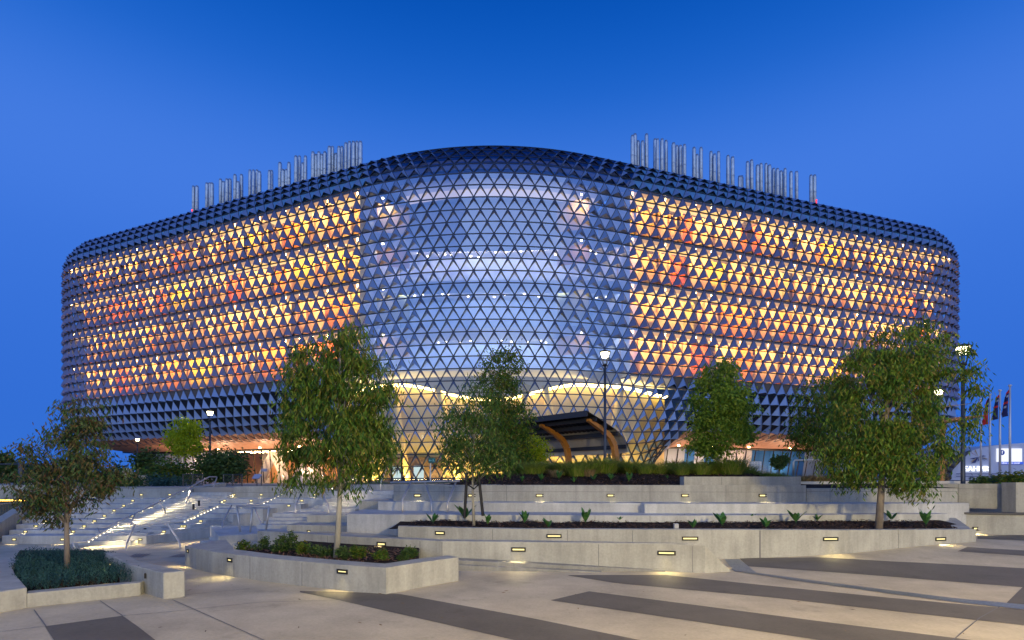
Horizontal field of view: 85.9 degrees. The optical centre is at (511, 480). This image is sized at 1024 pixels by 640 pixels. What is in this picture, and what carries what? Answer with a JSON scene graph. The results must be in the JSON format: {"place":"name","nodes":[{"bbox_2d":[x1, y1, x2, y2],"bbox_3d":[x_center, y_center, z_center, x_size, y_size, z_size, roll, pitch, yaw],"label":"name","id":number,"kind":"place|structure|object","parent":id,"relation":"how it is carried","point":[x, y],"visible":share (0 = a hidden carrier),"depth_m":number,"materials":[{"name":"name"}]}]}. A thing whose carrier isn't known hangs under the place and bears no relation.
{"place":"outdoors","nodes":[
{"label":"outdoors","id":0,"kind":"place"},
{"bbox_2d":[258,479,464,485],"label":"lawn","id":1,"kind":"structure","parent":0,"point":[379,483],"depth_m":25.73,"materials":[{"name":"plant"}]},
{"bbox_2d":[3,482,1000,511],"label":"terrace","id":2,"kind":"structure","parent":0,"point":[229,488],"depth_m":24.30,"materials":[{"name":"concrete"}]},
{"bbox_2d":[0,452,17,483],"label":"distant tree","id":3,"kind":"object","parent":2,"relation":"on","point":[10,468],"visible":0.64,"depth_m":59.73,"materials":[{"name":"green plant"}]},
{"bbox_2d":[15,455,53,482],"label":"distant tree","id":4,"kind":"object","parent":2,"relation":"on","point":[30,467],"visible":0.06,"depth_m":89.31,"materials":[{"name":"green plant"}]},
{"bbox_2d":[73,455,133,480],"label":"distant tree","id":5,"kind":"object","parent":2,"relation":"on","point":[116,465],"visible":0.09,"depth_m":109.35,"materials":[{"name":"green plant"}]},
{"bbox_2d":[116,471,149,486],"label":"shrub","id":6,"kind":"object","parent":2,"relation":"on","point":[136,483],"visible":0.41,"depth_m":27.87,"materials":[{"name":"green plant"}]},
{"bbox_2d":[57,483,225,497],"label":"retaining wall","id":7,"kind":"structure","parent":2,"relation":"on","point":[154,493],"depth_m":24.10,"materials":[{"name":"concrete"}]},
{"bbox_2d":[128,446,166,476],"bbox_3d":[-26.642,-1.066,39.998,2.472,2.888,2.478,0,0,39],"label":"shrub","id":8,"kind":"object","parent":2,"relation":"on","point":[147,458],"visible":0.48,"depth_m":39.70,"materials":[{"name":"green plant"}]},
{"bbox_2d":[140,471,190,485],"bbox_3d":[-18.903,-0.129,30.091,1.949,1.476,2.407,0,0,41],"label":"shrub","id":9,"kind":"object","parent":2,"relation":"on","point":[156,481],"visible":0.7,"depth_m":29.87,"materials":[{"name":"green plant"}]},
{"bbox_2d":[135,453,206,484],"bbox_3d":[-20.887,-0.767,34.000,3.946,2.284,3.677,0,0,0],"label":"hedge","id":10,"kind":"object","parent":2,"relation":"on","point":[174,468],"visible":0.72,"depth_m":33.65,"materials":[{"name":"green plant"}]},
{"bbox_2d":[159,411,211,466],"bbox_3d":[-21.922,-2.177,36.822,3.094,5.161,2.908,0,0,0],"label":"tree","id":11,"kind":"object","parent":2,"relation":"on","point":[184,440],"visible":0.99,"depth_m":36.59,"materials":[{"name":"green plant"}]},
{"bbox_2d":[182,474,202,485],"bbox_3d":[-17.414,0.008,30.000,1.116,0.765,0.060,0,0,0],"label":"fence","id":12,"kind":"object","parent":2,"relation":"on","point":[183,479],"visible":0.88,"depth_m":29.98,"materials":[{"name":"metal"}]},
{"bbox_2d":[205,410,214,454],"bbox_3d":[-20.865,-2.445,38.000,0.526,4.970,0.580,0,0,0],"label":"street lamp","id":13,"kind":"object","parent":2,"relation":"on","point":[209,412],"visible":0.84,"depth_m":37.94,"materials":[{"name":"metal"}]},
{"bbox_2d":[184,441,262,483],"bbox_3d":[-18.950,-1.173,36.046,4.789,2.806,3.998,0,0,0],"label":"shrub","id":14,"kind":"object","parent":2,"relation":"on","point":[218,464],"visible":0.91,"depth_m":35.38,"materials":[{"name":"green plant"}]},
{"bbox_2d":[223,474,242,485],"bbox_3d":[-15.232,0.022,30.000,1.061,0.793,0.060,0,0,0],"label":"fence","id":15,"kind":"object","parent":2,"relation":"on","point":[237,482],"visible":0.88,"depth_m":30.00,"materials":[{"name":"metal"}]},
{"bbox_2d":[234,484,435,497],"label":"retaining wall","id":16,"kind":"structure","parent":2,"relation":"on","point":[250,491],"depth_m":24.10,"materials":[{"name":"concrete"}]},
{"bbox_2d":[378,500,640,511],"bbox_3d":[-0.180,0.905,16.521,7.929,0.590,1.945,0,0,7],"label":"seat step","id":17,"kind":"object","parent":2,"relation":"on","point":[532,506],"visible":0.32,"depth_m":15.58,"materials":[{"name":"concrete"}]},
{"bbox_2d":[393,485,805,501],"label":"retaining wall","id":18,"kind":"structure","parent":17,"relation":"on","point":[696,493],"depth_m":16.27,"materials":[{"name":"concrete"}]},
{"bbox_2d":[61,133,959,483],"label":"research building","id":19,"kind":"structure","parent":2,"relation":"on","point":[443,269],"depth_m":64.27,"materials":[{"name":"grey metal"}]},
{"bbox_2d":[392,467,423,479],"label":"entrance doors","id":20,"kind":"structure","parent":19,"relation":"in","point":[416,469],"depth_m":59.57,"materials":[{"name":"glass"}]},
{"bbox_2d":[497,410,628,462],"bbox_3d":[2.524,-1.513,30.361,3.297,3.833,7.100,0,0,-41],"label":"timber shelter","id":21,"kind":"object","parent":2,"relation":"on","point":[570,434],"visible":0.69,"depth_m":29.73,"materials":[{"name":"beige"}]},
{"bbox_2d":[769,453,791,470],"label":"shrub","id":22,"kind":"object","parent":2,"relation":"on","point":[778,462],"visible":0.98,"depth_m":44.76,"materials":[{"name":"green plant"}]},
{"bbox_2d":[801,481,928,483],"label":"garden kerb","id":23,"kind":"structure","parent":2,"relation":"on","point":[811,482],"depth_m":19.50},
{"bbox_2d":[911,415,984,480],"bbox_3d":[26.513,-1.835,33.913,4.031,4.169,1.564,0,0,41],"label":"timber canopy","id":24,"kind":"object","parent":2,"relation":"on","point":[946,421],"visible":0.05,"depth_m":33.81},
{"bbox_2d":[894,443,1023,479],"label":"curved white building","id":25,"kind":"structure","parent":2,"relation":"on","point":[972,461],"depth_m":75.00,"materials":[{"name":"grey"}]},
{"bbox_2d":[922,484,1000,508],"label":"retaining wall","id":26,"kind":"structure","parent":2,"relation":"on","point":[985,496],"depth_m":16.04,"materials":[{"name":"concrete"}]},
{"bbox_2d":[953,343,971,483],"bbox_3d":[16.400,-1.953,20.000,0.526,6.070,0.580,0,0,0],"label":"street lamp","id":27,"kind":"object","parent":2,"relation":"on","point":[963,473],"visible":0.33,"depth_m":19.95,"materials":[{"name":"black metal"}]},
{"bbox_2d":[968,475,991,483],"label":"shrub","id":28,"kind":"object","parent":2,"relation":"on","point":[984,479],"visible":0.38,"depth_m":18.93,"materials":[{"name":"green plant"}]},
{"bbox_2d":[980,398,981,476],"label":"flagpole","id":29,"kind":"object","parent":2,"relation":"on","point":[980,446],"visible":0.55,"depth_m":59.95,"materials":[{"name":"grey"}]},
{"bbox_2d":[989,394,990,477],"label":"flagpole","id":30,"kind":"object","parent":2,"relation":"on","point":[990,436],"visible":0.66,"depth_m":57.92,"materials":[{"name":"grey"}]},
{"bbox_2d":[998,389,1001,473],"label":"flagpole","id":31,"kind":"object","parent":2,"relation":"on","point":[999,390],"visible":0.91,"depth_m":55.92,"materials":[{"name":"grey"}]},
{"bbox_2d":[992,395,998,419],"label":"flag","id":32,"kind":"object","parent":31,"relation":"attached to","point":[995,409],"visible":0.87,"depth_m":55.98,"materials":[{"name":"blue fabric"}]},
{"bbox_2d":[990,470,1023,483],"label":"shrub","id":33,"kind":"object","parent":2,"relation":"on","point":[1009,477],"visible":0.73,"depth_m":18.36,"materials":[{"name":"green plant"}]},
{"bbox_2d":[1008,384,1011,471],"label":"flagpole","id":34,"kind":"object","parent":2,"relation":"on","point":[1009,385],"visible":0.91,"depth_m":53.93,"materials":[{"name":"grey"}]},
{"bbox_2d":[1001,390,1008,417],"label":"flag","id":35,"kind":"object","parent":34,"relation":"attached to","point":[1004,413],"visible":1,"depth_m":53.99,"materials":[{"name":"blue fabric"}]},
{"bbox_2d":[0,534,1023,639],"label":"plaza paving","id":36,"kind":"structure","parent":0,"point":[529,594],"depth_m":7.51,"materials":[{"name":"concrete"}]},
{"bbox_2d":[0,491,53,540],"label":"stair side wall","id":37,"kind":"structure","parent":36,"relation":"on","point":[9,519],"depth_m":19.55,"materials":[{"name":"concrete"}]},
{"bbox_2d":[0,550,184,611],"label":"concrete planter","id":38,"kind":"object","parent":36,"relation":"on","point":[161,582],"visible":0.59,"depth_m":8.00,"materials":[{"name":"concrete"}]},
{"bbox_2d":[0,395,145,567],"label":"gum tree","id":39,"kind":"object","parent":38,"relation":"in","point":[73,466],"visible":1,"depth_m":9.29,"materials":[{"name":"green plant"}]},
{"bbox_2d":[8,545,138,591],"bbox_3d":[-7.881,1.410,9.807,1.630,0.306,4.890,0,0,-42],"label":"herb foliage","id":40,"kind":"object","parent":38,"relation":"on","point":[81,562],"visible":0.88,"depth_m":8.90,"materials":[{"name":"green plant"}]},
{"bbox_2d":[45,616,154,639],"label":"dark paving band","id":41,"kind":"object","parent":36,"relation":"on","point":[117,628],"visible":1,"depth_m":6.24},
{"bbox_2d":[71,522,135,548],"bbox_3d":[-12.374,1.732,17.043,1.914,0.877,1.112,0,0,7],"label":"handrail","id":42,"kind":"object","parent":36,"relation":"on","point":[110,528],"visible":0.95,"depth_m":17.11,"materials":[{"name":"silver metal"}]},
{"bbox_2d":[2,492,327,544],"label":"amphitheatre steps","id":43,"kind":"structure","parent":36,"relation":"on","point":[155,520],"depth_m":20.69,"materials":[{"name":"concrete"}]},
{"bbox_2d":[96,476,216,534],"bbox_3d":[-13.577,0.967,21.651,0.527,2.372,7.141,0,0,1],"label":"handrail","id":44,"kind":"object","parent":43,"relation":"on","point":[133,515],"visible":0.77,"depth_m":21.01,"materials":[{"name":"silver metal"}]},
{"bbox_2d":[192,490,393,548],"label":"side stairs","id":45,"kind":"structure","parent":36,"relation":"on","point":[319,518],"depth_m":16.65,"materials":[{"name":"concrete"}]},
{"bbox_2d":[168,484,298,548],"bbox_3d":[-8.534,1.135,18.075,4.285,2.099,2.702,0,0,-43],"label":"handrail","id":46,"kind":"object","parent":45,"relation":"on","point":[173,532],"visible":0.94,"depth_m":17.72,"materials":[{"name":"silver metal"}]},
{"bbox_2d":[236,505,269,531],"bbox_3d":[-7.218,1.100,15.249,1.056,0.846,0.159,0,0,11],"label":"handrail","id":47,"kind":"object","parent":45,"relation":"on","point":[252,506],"visible":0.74,"depth_m":15.26,"materials":[{"name":"silver metal"}]},
{"bbox_2d":[185,539,457,593],"bbox_3d":[-3.788,1.750,10.569,6.212,0.900,2.652,0,0,26],"label":"concrete planter","id":48,"kind":"object","parent":36,"relation":"on","point":[368,575],"visible":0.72,"depth_m":9.06,"materials":[{"name":"grey"}]},
{"bbox_2d":[233,539,256,549],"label":"shrub","id":49,"kind":"object","parent":48,"relation":"in","point":[243,545],"visible":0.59,"depth_m":10.88,"materials":[{"name":"green plant"}]},
{"bbox_2d":[250,534,273,549],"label":"shrub","id":50,"kind":"object","parent":48,"relation":"in","point":[264,543],"visible":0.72,"depth_m":10.87,"materials":[{"name":"green plant"}]},
{"bbox_2d":[269,538,288,551],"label":"shrub","id":51,"kind":"object","parent":48,"relation":"in","point":[280,546],"visible":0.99,"depth_m":10.45,"materials":[{"name":"green plant"}]},
{"bbox_2d":[276,530,298,551],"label":"shrub","id":52,"kind":"object","parent":48,"relation":"in","point":[290,540],"visible":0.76,"depth_m":10.58,"materials":[{"name":"green plant"}]},
{"bbox_2d":[295,540,310,554],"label":"shrub","id":53,"kind":"object","parent":48,"relation":"in","point":[301,547],"visible":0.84,"depth_m":10.13,"materials":[{"name":"green plant"}]},
{"bbox_2d":[306,542,322,555],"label":"shrub","id":54,"kind":"object","parent":48,"relation":"in","point":[312,550],"visible":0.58,"depth_m":9.96,"materials":[{"name":"green plant"}]},
{"bbox_2d":[315,544,333,557],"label":"shrub","id":55,"kind":"object","parent":48,"relation":"in","point":[323,551],"visible":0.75,"depth_m":9.74,"materials":[{"name":"green plant"}]},
{"bbox_2d":[248,548,419,561],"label":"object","id":56,"kind":"object","parent":48,"relation":"on","point":[288,553],"visible":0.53,"depth_m":9.78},
{"bbox_2d":[256,318,415,557],"bbox_3d":[-3.077,-0.704,9.734,2.641,4.334,1.919,0,0,0],"label":"gum tree","id":57,"kind":"object","parent":48,"relation":"in","point":[352,443],"visible":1,"depth_m":9.49,"materials":[{"name":"green plant"}]},
{"bbox_2d":[334,545,351,559],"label":"shrub","id":58,"kind":"object","parent":48,"relation":"in","point":[342,552],"visible":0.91,"depth_m":9.45,"materials":[{"name":"green plant"}]},
{"bbox_2d":[349,544,369,558],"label":"shrub","id":59,"kind":"object","parent":48,"relation":"in","point":[357,551],"visible":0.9,"depth_m":9.56,"materials":[{"name":"green plant"}]},
{"bbox_2d":[370,547,389,559],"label":"shrub","id":60,"kind":"object","parent":48,"relation":"in","point":[383,554],"visible":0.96,"depth_m":9.36,"materials":[{"name":"green plant"}]},
{"bbox_2d":[396,549,409,560],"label":"shrub","id":61,"kind":"object","parent":48,"relation":"in","point":[405,555],"visible":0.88,"depth_m":9.27,"materials":[{"name":"green plant"}]},
{"bbox_2d":[404,544,418,558],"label":"shrub","id":62,"kind":"object","parent":48,"relation":"in","point":[414,552],"visible":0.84,"depth_m":9.48,"materials":[{"name":"green plant"}]},
{"bbox_2d":[300,591,637,639],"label":"dark paving band","id":63,"kind":"object","parent":36,"relation":"on","point":[508,626],"visible":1,"depth_m":6.78,"materials":[{"name":"concrete"}]},
{"bbox_2d":[258,530,729,572],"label":"ramp wall","id":64,"kind":"structure","parent":36,"relation":"on","point":[695,557],"depth_m":10.64,"materials":[{"name":"concrete"}]},
{"bbox_2d":[0,588,998,639],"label":"paving joint","id":65,"kind":"object","parent":36,"relation":"on","point":[319,600],"visible":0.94,"depth_m":6.98,"materials":[{"name":"grey"}]},
{"bbox_2d":[458,558,664,571],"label":"kerb plinth","id":66,"kind":"structure","parent":36,"relation":"on","point":[468,564],"depth_m":10.43,"materials":[{"name":"concrete"}]},
{"bbox_2d":[347,509,948,535],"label":"walkway wall","id":67,"kind":"structure","parent":36,"relation":"on","point":[373,521],"depth_m":14.28,"materials":[{"name":"concrete"}]},
{"bbox_2d":[390,480,459,511],"bbox_3d":[-2.606,0.429,15.619,2.175,0.913,0.699,0,0,14],"label":"handrail","id":68,"kind":"object","parent":67,"relation":"on","point":[425,482],"visible":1,"depth_m":15.69,"materials":[{"name":"silver metal"}]},
{"bbox_2d":[639,502,968,524],"bbox_3d":[8.084,0.905,15.862,9.031,0.590,2.277,0,0,0],"label":"seat step","id":69,"kind":"object","parent":67,"relation":"on","point":[954,510],"visible":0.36,"depth_m":14.82,"materials":[{"name":"concrete"}]},
{"bbox_2d":[806,488,957,502],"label":"retaining wall","id":70,"kind":"structure","parent":69,"relation":"on","point":[820,495],"depth_m":15.79,"materials":[{"name":"concrete"}]},
{"bbox_2d":[389,518,979,558],"bbox_3d":[5.073,1.560,13.612,16.017,1.279,3.514,0,0,-6],"label":"concrete planter","id":71,"kind":"object","parent":36,"relation":"on","point":[737,540],"visible":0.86,"depth_m":12.21,"materials":[{"name":"grey"}]},
{"bbox_2d":[424,372,526,525],"bbox_3d":[-0.854,-0.754,13.267,2.489,3.794,1.690,0,0,0],"label":"young gum tree","id":72,"kind":"object","parent":71,"relation":"in","point":[474,425],"visible":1,"depth_m":13.18,"materials":[{"name":"green plant"}]},
{"bbox_2d":[463,473,483,517],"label":"tree stakes","id":73,"kind":"object","parent":72,"relation":"attached to","point":[480,495],"visible":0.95,"depth_m":13.12,"materials":[{"name":"black metal"}]},
{"bbox_2d":[713,512,729,524],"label":"strap leaf plant","id":74,"kind":"object","parent":71,"relation":"in","point":[721,518],"visible":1,"depth_m":12.88,"materials":[{"name":"green plant"}]},
{"bbox_2d":[803,313,1003,528],"bbox_3d":[9.128,-1.327,12.898,4.512,4.991,2.582,0,0,0],"label":"gum tree","id":75,"kind":"object","parent":71,"relation":"on","point":[870,446],"visible":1,"depth_m":12.57,"materials":[{"name":"green plant"}]},
{"bbox_2d":[919,509,930,523],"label":"strap leaf plant","id":76,"kind":"object","parent":71,"relation":"in","point":[924,516],"visible":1,"depth_m":12.96,"materials":[{"name":"green plant"}]},
{"bbox_2d":[725,559,754,571],"bbox_3d":[4.516,1.683,11.021,0.376,0.014,1.688,0,0,13],"label":"grated pit cover","id":77,"kind":"object","parent":36,"relation":"on","point":[737,565],"visible":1,"depth_m":10.97,"materials":[{"name":"metal"}]},
{"bbox_2d":[552,591,967,639],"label":"dark paving band","id":78,"kind":"object","parent":36,"relation":"on","point":[806,628],"visible":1,"depth_m":6.74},
{"bbox_2d":[568,575,1023,624],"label":"dark paving band","id":79,"kind":"object","parent":36,"relation":"on","point":[999,615],"visible":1,"depth_m":8.01,"materials":[{"name":"concrete"}]},
{"bbox_2d":[737,571,1023,608],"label":"drain grate","id":80,"kind":"object","parent":36,"relation":"on","point":[998,604],"visible":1,"depth_m":8.20,"materials":[{"name":"metal"}]},
{"bbox_2d":[740,557,1023,586],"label":"dark paving band","id":81,"kind":"object","parent":36,"relation":"on","point":[1002,576],"visible":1,"depth_m":10.45,"materials":[{"name":"concrete"}]},
{"bbox_2d":[959,547,1023,555],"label":"dark paving band","id":82,"kind":"object","parent":36,"relation":"on","point":[995,551],"visible":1,"depth_m":11.91,"materials":[{"name":"concrete"}]},
{"bbox_2d":[964,512,1023,534],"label":"wall","id":83,"kind":"structure","parent":36,"relation":"on","point":[1006,523],"depth_m":14.94,"materials":[{"name":"concrete"}]},
{"bbox_2d":[977,535,1023,539],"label":"dark paving band","id":84,"kind":"object","parent":36,"relation":"on","point":[1009,537],"visible":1,"depth_m":14.08,"materials":[{"name":"concrete"}]},
{"bbox_2d":[1001,482,1023,511],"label":"retaining wall","id":85,"kind":"structure","parent":36,"relation":"on","point":[1012,496],"depth_m":15.21,"materials":[{"name":"concrete"}]},
{"bbox_2d":[1007,586,1023,603],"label":"dark paving band","id":86,"kind":"object","parent":36,"relation":"on","point":[1017,597],"visible":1,"depth_m":7.94,"materials":[{"name":"concrete"}]},
{"bbox_2d":[0,0,1023,478],"label":"sky","id":87,"kind":"structure","parent":0,"point":[112,111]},
{"bbox_2d":[312,532,731,568],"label":"ramp path","id":88,"kind":"structure","parent":0,"point":[368,534],"depth_m":13.95,"materials":[{"name":"concrete"}]},
{"bbox_2d":[444,472,948,487],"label":"garden bed soil","id":89,"kind":"structure","parent":0,"point":[579,480],"depth_m":17.69,"materials":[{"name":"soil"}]},
{"bbox_2d":[464,339,542,473],"bbox_3d":[-0.608,-2.629,20.969,3.105,5.440,2.982,0,0,37],"label":"gum tree","id":90,"kind":"object","parent":89,"relation":"on","point":[513,411],"visible":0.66,"depth_m":20.71,"materials":[{"name":"green plant"}]},
{"bbox_2d":[513,460,547,473],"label":"grass tussock","id":91,"kind":"object","parent":89,"relation":"on","point":[527,470],"depth_m":18.59,"materials":[{"name":"plant"}]},
{"bbox_2d":[516,427,554,463],"bbox_3d":[0.693,-1.133,22.997,2.272,2.272,2.072,0,0,0],"label":"tree","id":92,"kind":"object","parent":89,"relation":"on","point":[541,451],"visible":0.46,"depth_m":22.70,"materials":[{"name":"green plant"}]},
{"bbox_2d":[518,461,557,473],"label":"grass tussock","id":93,"kind":"object","parent":89,"relation":"on","point":[543,467],"depth_m":18.59,"materials":[{"name":"plant"}]},
{"bbox_2d":[548,462,576,475],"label":"grass tussock","id":94,"kind":"object","parent":89,"relation":"on","point":[559,467],"depth_m":18.59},
{"bbox_2d":[554,461,606,476],"bbox_3d":[2.196,-0.447,18.500,2.046,0.596,2.015,0,0,43],"label":"grass tussock","id":95,"kind":"object","parent":89,"relation":"on","point":[574,471],"depth_m":18.17,"materials":[{"name":"plant"}]},
{"bbox_2d":[566,458,608,473],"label":"grass tussock","id":96,"kind":"object","parent":89,"relation":"on","point":[593,465],"depth_m":18.50,"materials":[{"name":"plant"}]},
{"bbox_2d":[576,454,631,473],"bbox_3d":[3.125,-0.621,19.294,2.599,0.769,2.640,0,0,-25],"label":"grass tussock","id":97,"kind":"object","parent":89,"relation":"on","point":[611,464],"depth_m":18.88,"materials":[{"name":"plant"}]},
{"bbox_2d":[600,350,610,459],"bbox_3d":[4.565,-3.398,27.000,0.526,6.070,0.580,0,0,0],"label":"street lamp","id":98,"kind":"object","parent":89,"relation":"on","point":[604,354],"visible":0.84,"depth_m":26.94,"materials":[{"name":"metal"}]},
{"bbox_2d":[619,460,648,473],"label":"grass tussock","id":99,"kind":"object","parent":89,"relation":"on","point":[629,469],"depth_m":19.28,"materials":[{"name":"plant"}]},
{"bbox_2d":[630,462,662,473],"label":"grass tussock","id":100,"kind":"object","parent":89,"relation":"on","point":[644,469],"depth_m":18.72,"materials":[{"name":"plant"}]},
{"bbox_2d":[640,461,673,473],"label":"grass tussock","id":101,"kind":"object","parent":89,"relation":"on","point":[662,469],"depth_m":18.95,"materials":[{"name":"plant"}]},
{"bbox_2d":[648,457,694,471],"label":"grass tussock","id":102,"kind":"object","parent":89,"relation":"on","point":[668,462],"depth_m":20.38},
{"bbox_2d":[665,464,698,474],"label":"grass tussock","id":103,"kind":"object","parent":89,"relation":"on","point":[680,470],"depth_m":18.40,"materials":[{"name":"plant"}]},
{"bbox_2d":[683,460,721,474],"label":"grass tussock","id":104,"kind":"object","parent":89,"relation":"on","point":[706,468],"depth_m":18.45,"materials":[{"name":"plant"}]},
{"bbox_2d":[675,355,770,463],"bbox_3d":[7.188,-2.165,19.002,2.779,4.339,2.724,0,0,-29],"label":"round tree","id":105,"kind":"object","parent":89,"relation":"on","point":[726,415],"visible":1,"depth_m":18.59,"materials":[{"name":"green plant"}]},
{"bbox_2d":[703,456,766,474],"bbox_3d":[7.497,-0.580,18.843,2.568,0.760,2.608,0,0,14],"label":"shrub","id":106,"kind":"object","parent":89,"relation":"on","point":[730,466],"depth_m":18.43,"materials":[{"name":"plant"}]},
{"bbox_2d":[680,477,800,484],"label":"retaining wall","id":107,"kind":"structure","parent":89,"relation":"on","point":[740,480],"depth_m":16.15,"materials":[{"name":"concrete"}]},
{"bbox_2d":[775,365,873,475],"bbox_3d":[13.002,-2.352,22.719,3.849,4.916,3.172,0,0,0],"label":"gum tree","id":108,"kind":"object","parent":89,"relation":"on","point":[812,425],"visible":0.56,"depth_m":22.70,"materials":[{"name":"green plant"}]},
{"bbox_2d":[792,459,927,486],"bbox_3d":[10.981,-0.183,17.310,4.662,1.007,0.106,0,0,-7],"label":"handrail","id":109,"kind":"object","parent":89,"relation":"on","point":[793,468],"visible":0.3,"depth_m":17.01,"materials":[{"name":"silver metal"}]},
{"label":"far ground","id":110,"kind":"structure","parent":0,"visible":0},
{"bbox_2d":[0,463,163,515],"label":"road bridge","id":111,"kind":"structure","parent":110,"relation":"on","point":[9,499],"depth_m":24.60,"materials":[{"name":"concrete"}]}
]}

